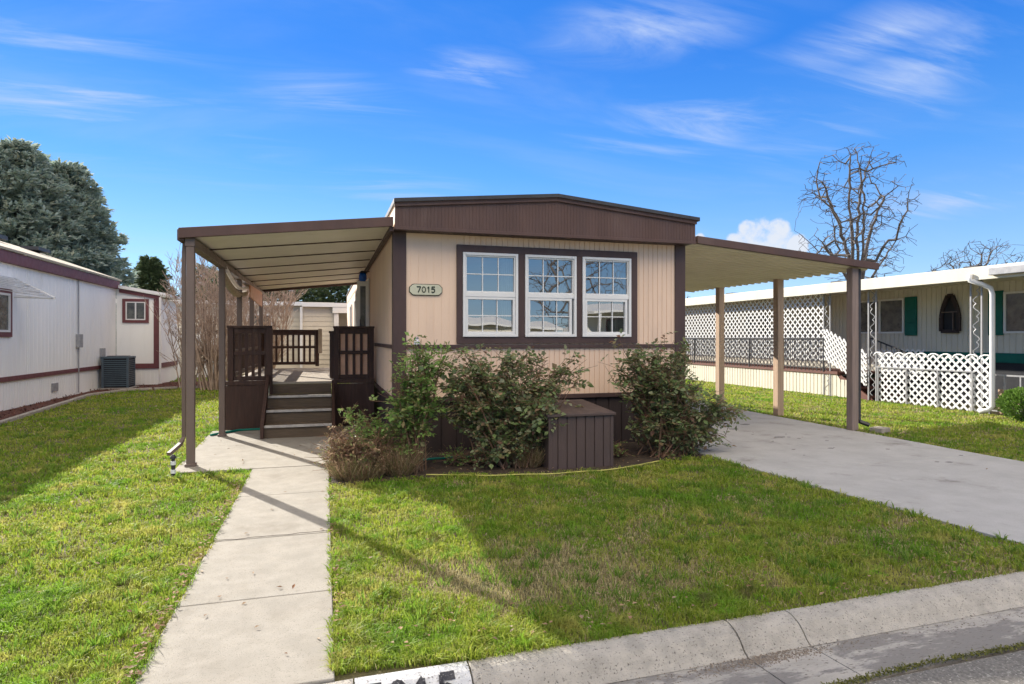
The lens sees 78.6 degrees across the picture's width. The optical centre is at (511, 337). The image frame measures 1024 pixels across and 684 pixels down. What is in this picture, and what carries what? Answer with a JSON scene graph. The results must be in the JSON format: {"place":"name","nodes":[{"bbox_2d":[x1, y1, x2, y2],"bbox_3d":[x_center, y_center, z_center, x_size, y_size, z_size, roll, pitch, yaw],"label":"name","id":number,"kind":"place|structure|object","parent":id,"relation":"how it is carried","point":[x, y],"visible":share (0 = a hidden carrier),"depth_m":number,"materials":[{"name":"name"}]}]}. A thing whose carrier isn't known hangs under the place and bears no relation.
{"place":"outdoors","nodes":[
{"label":"outdoors","id":0,"kind":"place"},
{"bbox_2d":[173,300,346,374],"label":"neighbour house","id":1,"kind":"structure","parent":0,"point":[325,317],"depth_m":26.28,"materials":[{"name":"beige"}]},
{"bbox_2d":[247,314,271,325],"bbox_3d":[-10.499,-0.500,26.031,1.000,1.000,0.055,0,0,-17],"label":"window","id":2,"kind":"structure","parent":1,"relation":"in","point":[248,314],"depth_m":26.00,"materials":[{"name":"plastic"}]},
{"bbox_2d":[176,425,388,473],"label":"patio slab","id":3,"kind":"structure","parent":0,"point":[214,452],"depth_m":8.09,"materials":[{"name":"concrete"}]},
{"bbox_2d":[210,428,259,435],"bbox_3d":[-4.321,1.465,9.838,0.206,0.036,0.909,0,0,42],"label":"garden hose","id":4,"kind":"object","parent":3,"relation":"on","point":[236,430],"visible":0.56,"depth_m":9.91,"materials":[{"name":"teal rubber"}]},
{"bbox_2d":[167,217,393,466],"bbox_3d":[-3.909,-0.007,11.527,2.537,3.014,8.633,0,0,-17],"label":"patio cover","id":5,"kind":"object","parent":3,"relation":"on","point":[270,257],"visible":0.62,"depth_m":8.70,"materials":[{"name":"beige metal"}]},
{"bbox_2d":[218,272,247,297],"bbox_3d":[-4.817,-0.883,10.874,0.120,0.312,2.918,0,0,-17],"label":"rolled shade","id":6,"kind":"object","parent":5,"relation":"hanging from","point":[232,290],"visible":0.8,"depth_m":10.43,"materials":[{"name":"beige fabric"}]},
{"bbox_2d":[226,267,248,290],"bbox_3d":[-4.803,-0.993,10.931,0.070,0.262,2.910,0,0,-17],"label":"folded tarp","id":7,"kind":"object","parent":5,"relation":"attached to","point":[234,283],"visible":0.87,"depth_m":10.45,"materials":[{"name":"white plastic"}]},
{"bbox_2d":[249,285,261,306],"bbox_3d":[-5.477,-0.890,13.392,0.020,0.340,2.400,0,0,-17],"label":"amber panel","id":8,"kind":"object","parent":5,"relation":"hanging from","point":[255,294],"visible":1,"depth_m":13.12,"materials":[{"name":"plastic"}]},
{"bbox_2d":[226,326,374,438],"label":"porch deck","id":9,"kind":"structure","parent":3,"relation":"on","point":[250,403],"depth_m":10.20,"materials":[{"name":"brown wood"}]},
{"bbox_2d":[0,374,1023,683],"bbox_3d":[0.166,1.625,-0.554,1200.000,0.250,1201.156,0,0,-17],"label":"ground","id":10,"kind":"structure","parent":0,"point":[394,668],"depth_m":4.62,"materials":[{"name":"green plant"}]},
{"bbox_2d":[0,135,123,284],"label":"conifer tree","id":11,"kind":"object","parent":10,"relation":"on","point":[28,176],"visible":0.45,"depth_m":38.18,"materials":[{"name":"green plant"}]},
{"bbox_2d":[22,157,141,288],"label":"conifer tree","id":12,"kind":"object","parent":10,"relation":"on","point":[102,234],"visible":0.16,"depth_m":42.25,"materials":[{"name":"green plant"}]},
{"bbox_2d":[0,234,181,410],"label":"neighbour house","id":13,"kind":"structure","parent":10,"relation":"on","point":[64,327],"depth_m":16.02,"materials":[{"name":"white paint"}]},
{"bbox_2d":[0,288,11,336],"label":"window","id":14,"kind":"structure","parent":13,"relation":"in","point":[5,296],"depth_m":12.82,"materials":[{"name":"red paint"}]},
{"bbox_2d":[122,299,148,322],"bbox_3d":[-11.922,-0.860,19.796,0.740,0.760,0.034,0,0,-17],"label":"window","id":15,"kind":"structure","parent":13,"relation":"in","point":[133,310],"depth_m":19.79,"materials":[{"name":"red paint"}]},
{"bbox_2d":[0,385,208,424],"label":"garden edging","id":16,"kind":"object","parent":10,"relation":"on","point":[23,415],"visible":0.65,"depth_m":14.22,"materials":[{"name":"concrete"}]},
{"bbox_2d":[0,381,208,419],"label":"bark mulch","id":17,"kind":"object","parent":10,"relation":"on","point":[21,410],"visible":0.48,"depth_m":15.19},
{"bbox_2d":[97,355,138,389],"bbox_3d":[-11.636,1.012,18.491,0.860,0.975,0.860,0,0,-17],"label":"air conditioner","id":18,"kind":"object","parent":17,"relation":"on","point":[117,372],"visible":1,"depth_m":18.19,"materials":[{"name":"grey metal"}]},
{"bbox_2d":[143,271,217,387],"bbox_3d":[-9.813,-0.262,18.742,2.344,3.548,2.121,0,0,-17],"label":"bare shrub","id":19,"kind":"object","parent":17,"relation":"on","point":[174,334],"visible":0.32,"depth_m":18.47,"materials":[{"name":"brown plant"}]},
{"bbox_2d":[128,254,176,299],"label":"conifer tree","id":20,"kind":"object","parent":10,"relation":"on","point":[152,269],"visible":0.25,"depth_m":54.41,"materials":[{"name":"green plant"}]},
{"bbox_2d":[170,454,176,476],"bbox_3d":[-3.632,1.375,6.700,0.066,0.250,0.066,0,0,-17],"label":"path light","id":21,"kind":"object","parent":10,"relation":"on","point":[173,457],"visible":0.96,"depth_m":6.68,"materials":[{"name":"black paint"}]},
{"bbox_2d":[177,264,216,297],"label":"conifer tree","id":22,"kind":"object","parent":10,"relation":"on","point":[200,274],"depth_m":56.72,"materials":[{"name":"plant"}]},
{"bbox_2d":[177,327,218,377],"bbox_3d":[-12.548,0.550,23.740,2.760,1.900,0.080,0,0,-17],"label":"white fence","id":23,"kind":"object","parent":10,"relation":"on","point":[178,366],"visible":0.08,"depth_m":23.68,"materials":[{"name":"plastic"}]},
{"bbox_2d":[159,243,258,389],"bbox_3d":[-8.689,-0.689,18.163,2.652,4.397,2.549,0,0,9],"label":"bare shrub","id":24,"kind":"object","parent":10,"relation":"on","point":[209,350],"visible":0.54,"depth_m":17.88,"materials":[{"name":"brown plant"}]},
{"bbox_2d":[195,271,249,300],"bbox_3d":[-18.022,-1.369,40.577,6.540,6.499,6.401,0,0,-17],"label":"conifer tree","id":25,"kind":"object","parent":10,"relation":"on","point":[217,285],"visible":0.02,"depth_m":39.62,"materials":[{"name":"plant"}]},
{"bbox_2d":[136,465,334,683],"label":"walkway","id":26,"kind":"structure","parent":10,"relation":"on","point":[223,641],"depth_m":3.55,"materials":[{"name":"concrete"}]},
{"bbox_2d":[215,530,326,540],"bbox_3d":[-1.806,1.486,4.695,0.801,0.004,0.028,0,0,-18],"label":"walkway crack","id":27,"kind":"object","parent":26,"relation":"on","point":[269,535],"visible":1,"depth_m":4.70,"materials":[{"name":"concrete"}]},
{"bbox_2d":[211,267,307,372],"bbox_3d":[-7.884,-0.630,19.761,2.877,4.286,2.810,0,0,17],"label":"bare shrub","id":28,"kind":"object","parent":10,"relation":"on","point":[292,298],"visible":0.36,"depth_m":19.77,"materials":[{"name":"brown plant"}]},
{"bbox_2d":[263,288,321,301],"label":"conifer tree","id":29,"kind":"object","parent":10,"relation":"on","point":[305,297],"visible":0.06,"depth_m":41.66,"materials":[{"name":"plant"}]},
{"bbox_2d":[301,285,348,302],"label":"conifer tree","id":30,"kind":"object","parent":10,"relation":"on","point":[325,294],"visible":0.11,"depth_m":42.88,"materials":[{"name":"green plant"}]},
{"bbox_2d":[337,285,350,302],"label":"conifer tree","id":31,"kind":"object","parent":10,"relation":"on","point":[344,290],"visible":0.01,"depth_m":42.67,"materials":[{"name":"green plant"}]},
{"bbox_2d":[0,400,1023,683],"bbox_3d":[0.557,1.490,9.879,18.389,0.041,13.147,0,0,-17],"label":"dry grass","id":32,"kind":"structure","parent":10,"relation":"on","point":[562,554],"depth_m":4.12,"materials":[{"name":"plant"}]},
{"bbox_2d":[2,432,1023,683],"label":"fallen leaves","id":33,"kind":"object","parent":10,"relation":"on","point":[342,568],"visible":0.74,"depth_m":3.62,"materials":[{"name":"brown plant"}]},
{"bbox_2d":[330,442,708,485],"bbox_3d":[0.157,1.522,7.640,4.560,0.056,1.650,0,0,-17],"label":"garden bed","id":34,"kind":"object","parent":10,"relation":"on","point":[633,448],"visible":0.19,"depth_m":7.21,"materials":[{"name":"soil"}]},
{"bbox_2d":[309,408,402,478],"bbox_3d":[-1.711,1.178,6.839,1.064,0.802,1.021,0,0,-17],"label":"twiggy shrub","id":35,"kind":"object","parent":34,"relation":"on","point":[346,447],"visible":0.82,"depth_m":6.72,"materials":[{"name":"plant"}]},
{"bbox_2d":[317,447,394,480],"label":"dry perennial","id":36,"kind":"object","parent":34,"relation":"on","point":[350,470],"visible":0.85,"depth_m":6.55,"materials":[{"name":"brown plant"}]},
{"bbox_2d":[337,403,416,467],"bbox_3d":[-1.585,1.127,7.057,0.874,0.759,0.823,0,0,-35],"label":"rose bush","id":37,"kind":"object","parent":34,"relation":"on","point":[367,428],"visible":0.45,"depth_m":7.00,"materials":[{"name":"green plant"}]},
{"bbox_2d":[374,437,434,475],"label":"dry perennial","id":38,"kind":"object","parent":34,"relation":"on","point":[403,464],"visible":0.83,"depth_m":6.78,"materials":[{"name":"brown plant"}]},
{"bbox_2d":[369,332,469,473],"bbox_3d":[-1.031,0.717,6.972,1.034,1.571,0.934,0,0,8],"label":"rose bush","id":39,"kind":"object","parent":34,"relation":"on","point":[417,399],"visible":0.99,"depth_m":6.93,"materials":[{"name":"green plant"}]},
{"bbox_2d":[419,455,476,460],"bbox_3d":[-0.555,1.470,7.706,1.346,0.031,0.196,0,0,-23],"label":"garden hose","id":40,"kind":"object","parent":34,"relation":"on","point":[435,458],"visible":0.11,"depth_m":7.62,"materials":[{"name":"teal rubber"}]},
{"bbox_2d":[433,438,484,465],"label":"ground ivy","id":41,"kind":"object","parent":34,"relation":"on","point":[456,459],"visible":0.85,"depth_m":7.32,"materials":[{"name":"plant"}]},
{"bbox_2d":[433,343,597,470],"bbox_3d":[0.028,0.830,7.246,2.099,1.548,1.207,0,0,-17],"label":"rose bush","id":42,"kind":"object","parent":34,"relation":"on","point":[508,426],"visible":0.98,"depth_m":7.18,"materials":[{"name":"green plant"}]},
{"bbox_2d":[504,436,545,467],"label":"dry perennial","id":43,"kind":"object","parent":34,"relation":"on","point":[536,458],"visible":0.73,"depth_m":7.20,"materials":[{"name":"brown plant"}]},
{"bbox_2d":[426,460,658,475],"bbox_3d":[0.467,1.480,6.989,2.807,0.016,0.343,0,0,-16],"label":"drip line","id":44,"kind":"object","parent":34,"relation":"on","point":[545,473],"visible":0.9,"depth_m":6.80,"materials":[{"name":"yellow rubber"}]},
{"bbox_2d":[527,399,615,469],"bbox_3d":[0.665,1.153,7.636,0.850,0.695,0.990,0,0,-17],"label":"utility box","id":45,"kind":"object","parent":34,"relation":"on","point":[583,437],"visible":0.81,"depth_m":7.20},
{"bbox_2d":[613,435,637,456],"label":"ground ivy","id":46,"kind":"object","parent":34,"relation":"on","point":[618,449],"visible":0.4,"depth_m":7.78,"materials":[{"name":"plant"}]},
{"bbox_2d":[600,328,758,458],"bbox_3d":[2.144,0.734,8.092,1.996,1.729,1.050,0,0,-17],"label":"rose bush","id":47,"kind":"object","parent":34,"relation":"on","point":[672,424],"visible":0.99,"depth_m":7.91,"materials":[{"name":"green plant"}]},
{"bbox_2d":[346,194,699,454],"bbox_3d":[-2.106,-0.209,17.050,4.535,3.419,18.322,0,0,-17],"label":"mobile home","id":48,"kind":"object","parent":10,"relation":"on","point":[550,275],"visible":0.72,"depth_m":8.62,"materials":[{"name":"beige paint"}]},
{"bbox_2d":[350,304,351,325],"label":"side window","id":49,"kind":"structure","parent":48,"relation":"in","point":[351,304],"depth_m":20.36,"materials":[{"name":"white plastic"}]},
{"bbox_2d":[355,290,356,325],"bbox_3d":[-3.533,-0.550,14.495,0.157,1.100,1.000,0,0,-17],"label":"side window","id":50,"kind":"structure","parent":48,"relation":"in","point":[356,290],"depth_m":14.89,"materials":[{"name":"white plastic"}]},
{"bbox_2d":[357,281,368,325],"bbox_3d":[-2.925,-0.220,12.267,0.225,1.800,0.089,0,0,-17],"label":"storm door","id":51,"kind":"structure","parent":48,"relation":"in","point":[362,287],"depth_m":12.29,"materials":[{"name":"white plastic"}]},
{"bbox_2d":[359,271,369,281],"bbox_3d":[-2.872,-1.200,12.136,0.205,0.200,0.155,0,0,-17],"label":"wall lantern","id":52,"kind":"object","parent":48,"relation":"attached to","point":[362,276],"depth_m":12.08,"materials":[{"name":"blue glass"}]},
{"bbox_2d":[409,284,441,295],"bbox_3d":[-1.116,-0.625,8.104,0.432,0.151,0.029,0,0,-17],"label":"house number sign","id":53,"kind":"object","parent":48,"relation":"attached to","point":[426,289],"visible":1,"depth_m":8.10,"materials":[{"name":"paint"}]},
{"bbox_2d":[463,252,517,336],"bbox_3d":[-0.291,-0.573,8.357,0.758,1.115,0.090,0,0,-17],"label":"window","id":54,"kind":"structure","parent":48,"relation":"in","point":[482,295],"depth_m":8.33,"materials":[{"name":"white plastic"}]},
{"bbox_2d":[525,254,576,336],"bbox_3d":[0.527,-0.573,8.602,0.747,1.115,0.090,0,0,-17],"label":"window","id":55,"kind":"structure","parent":48,"relation":"in","point":[571,297],"depth_m":8.59,"materials":[{"name":"white plastic"}]},
{"bbox_2d":[582,257,630,336],"bbox_3d":[1.331,-0.573,8.842,0.748,1.115,0.090,0,0,-17],"label":"window","id":56,"kind":"structure","parent":48,"relation":"in","point":[626,298],"depth_m":8.82,"materials":[{"name":"white plastic"}]},
{"bbox_2d":[325,572,1023,683],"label":"curb","id":57,"kind":"structure","parent":10,"relation":"on","point":[634,656],"depth_m":3.22,"materials":[{"name":"grey concrete"}]},
{"bbox_2d":[355,661,471,683],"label":"painted curb","id":58,"kind":"structure","parent":57,"relation":"attached to","point":[430,674],"depth_m":2.78,"materials":[{"name":"white paint"}]},
{"bbox_2d":[372,670,454,683],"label":"curb house number","id":59,"kind":"object","parent":58,"relation":"attached to","point":[446,676],"visible":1,"depth_m":2.76,"materials":[{"name":"black paint"}]},
{"bbox_2d":[612,607,1023,683],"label":"gutter","id":60,"kind":"object","parent":10,"relation":"on","point":[917,646],"visible":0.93,"depth_m":3.14,"materials":[{"name":"concrete"}]},
{"bbox_2d":[638,608,1022,683],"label":"gutter gravel","id":61,"kind":"structure","parent":60,"relation":"on","point":[762,661],"depth_m":3.11,"materials":[{"name":"grey gravel"}]},
{"bbox_2d":[685,262,1023,413],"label":"neighbour house","id":62,"kind":"structure","parent":10,"relation":"on","point":[911,347],"depth_m":15.76,"materials":[{"name":"beige metal"}]},
{"bbox_2d":[745,314,769,337],"bbox_3d":[8.396,-0.400,21.403,0.043,0.800,1.200,0,0,-17],"label":"window","id":63,"kind":"structure","parent":62,"relation":"in","point":[767,316],"depth_m":21.34,"materials":[{"name":"white plastic"}]},
{"bbox_2d":[861,298,904,333],"bbox_3d":[9.810,-0.570,16.675,0.043,0.900,1.470,0,0,-17],"label":"window","id":64,"kind":"structure","parent":62,"relation":"in","point":[890,312],"depth_m":16.51,"materials":[{"name":"white glass"}]},
{"bbox_2d":[939,294,960,332],"bbox_3d":[10.360,-0.580,14.773,0.076,0.930,0.520,0,0,-17],"label":"wall ornament","id":65,"kind":"object","parent":62,"relation":"attached to","point":[950,317],"depth_m":14.78,"materials":[{"name":"brown metal"}]},
{"bbox_2d":[1003,291,1023,332],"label":"window","id":66,"kind":"structure","parent":62,"relation":"in","point":[1013,302],"depth_m":13.44,"materials":[{"name":"grey glass"}]},
{"bbox_2d":[794,142,919,280],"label":"bare tree","id":67,"kind":"object","parent":10,"relation":"on","point":[852,220],"visible":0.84,"depth_m":44.70,"materials":[{"name":"brown plant"}]},
{"bbox_2d":[870,426,889,432],"bbox_3d":[5.870,1.462,9.970,0.256,0.075,0.204,0,0,-31],"label":"splash block","id":68,"kind":"object","parent":10,"relation":"on","point":[878,429],"depth_m":9.90,"materials":[{"name":"concrete"}]},
{"bbox_2d":[928,238,1022,271],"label":"bare tree","id":69,"kind":"object","parent":10,"relation":"on","point":[981,260],"visible":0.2,"depth_m":44.36,"materials":[{"name":"brown plant"}]},
{"bbox_2d":[988,374,1023,413],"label":"iron fence","id":70,"kind":"object","parent":10,"relation":"on","point":[1020,376],"visible":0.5,"depth_m":12.12,"materials":[{"name":"white metal"}]},
{"bbox_2d":[995,386,1023,421],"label":"round shrub","id":71,"kind":"object","parent":10,"relation":"on","point":[1006,399],"visible":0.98,"depth_m":11.19,"materials":[{"name":"green plant"}]},
{"bbox_2d":[0,0,1023,301],"label":"sky","id":72,"kind":"structure","parent":0,"point":[184,113],"materials":[{"name":"blue"}]},
{"bbox_2d":[689,403,1023,544],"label":"driveway","id":73,"kind":"structure","parent":0,"point":[967,489],"depth_m":7.12,"materials":[{"name":"concrete"}]},
{"bbox_2d":[685,236,878,430],"bbox_3d":[3.507,-0.001,12.076,3.420,2.973,5.270,0,0,-17],"label":"carport cover","id":74,"kind":"object","parent":73,"relation":"on","point":[719,265],"visible":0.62,"depth_m":10.39,"materials":[{"name":"beige metal"}]},
{"bbox_2d":[704,424,962,462],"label":"oil spots","id":75,"kind":"object","parent":73,"relation":"on","point":[825,440],"visible":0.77,"depth_m":9.23,"materials":[{"name":"liquid"}]},
{"bbox_2d":[861,650,1023,683],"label":"road","id":76,"kind":"structure","parent":0,"point":[1007,668],"depth_m":2.96,"materials":[{"name":"grey asphalt"}]},
{"bbox_2d":[820,641,1023,683],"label":"moss","id":77,"kind":"object","parent":76,"relation":"on","point":[905,666],"visible":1,"depth_m":3.05,"materials":[{"name":"green plant"}]},
{"bbox_2d":[998,389,1018,413],"bbox_3d":[9.960,1.260,12.331,0.450,0.480,0.420,0,0,-17],"label":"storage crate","id":78,"kind":"object","parent":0,"point":[1000,391],"visible":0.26,"depth_m":12.41,"materials":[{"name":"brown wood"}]}
]}

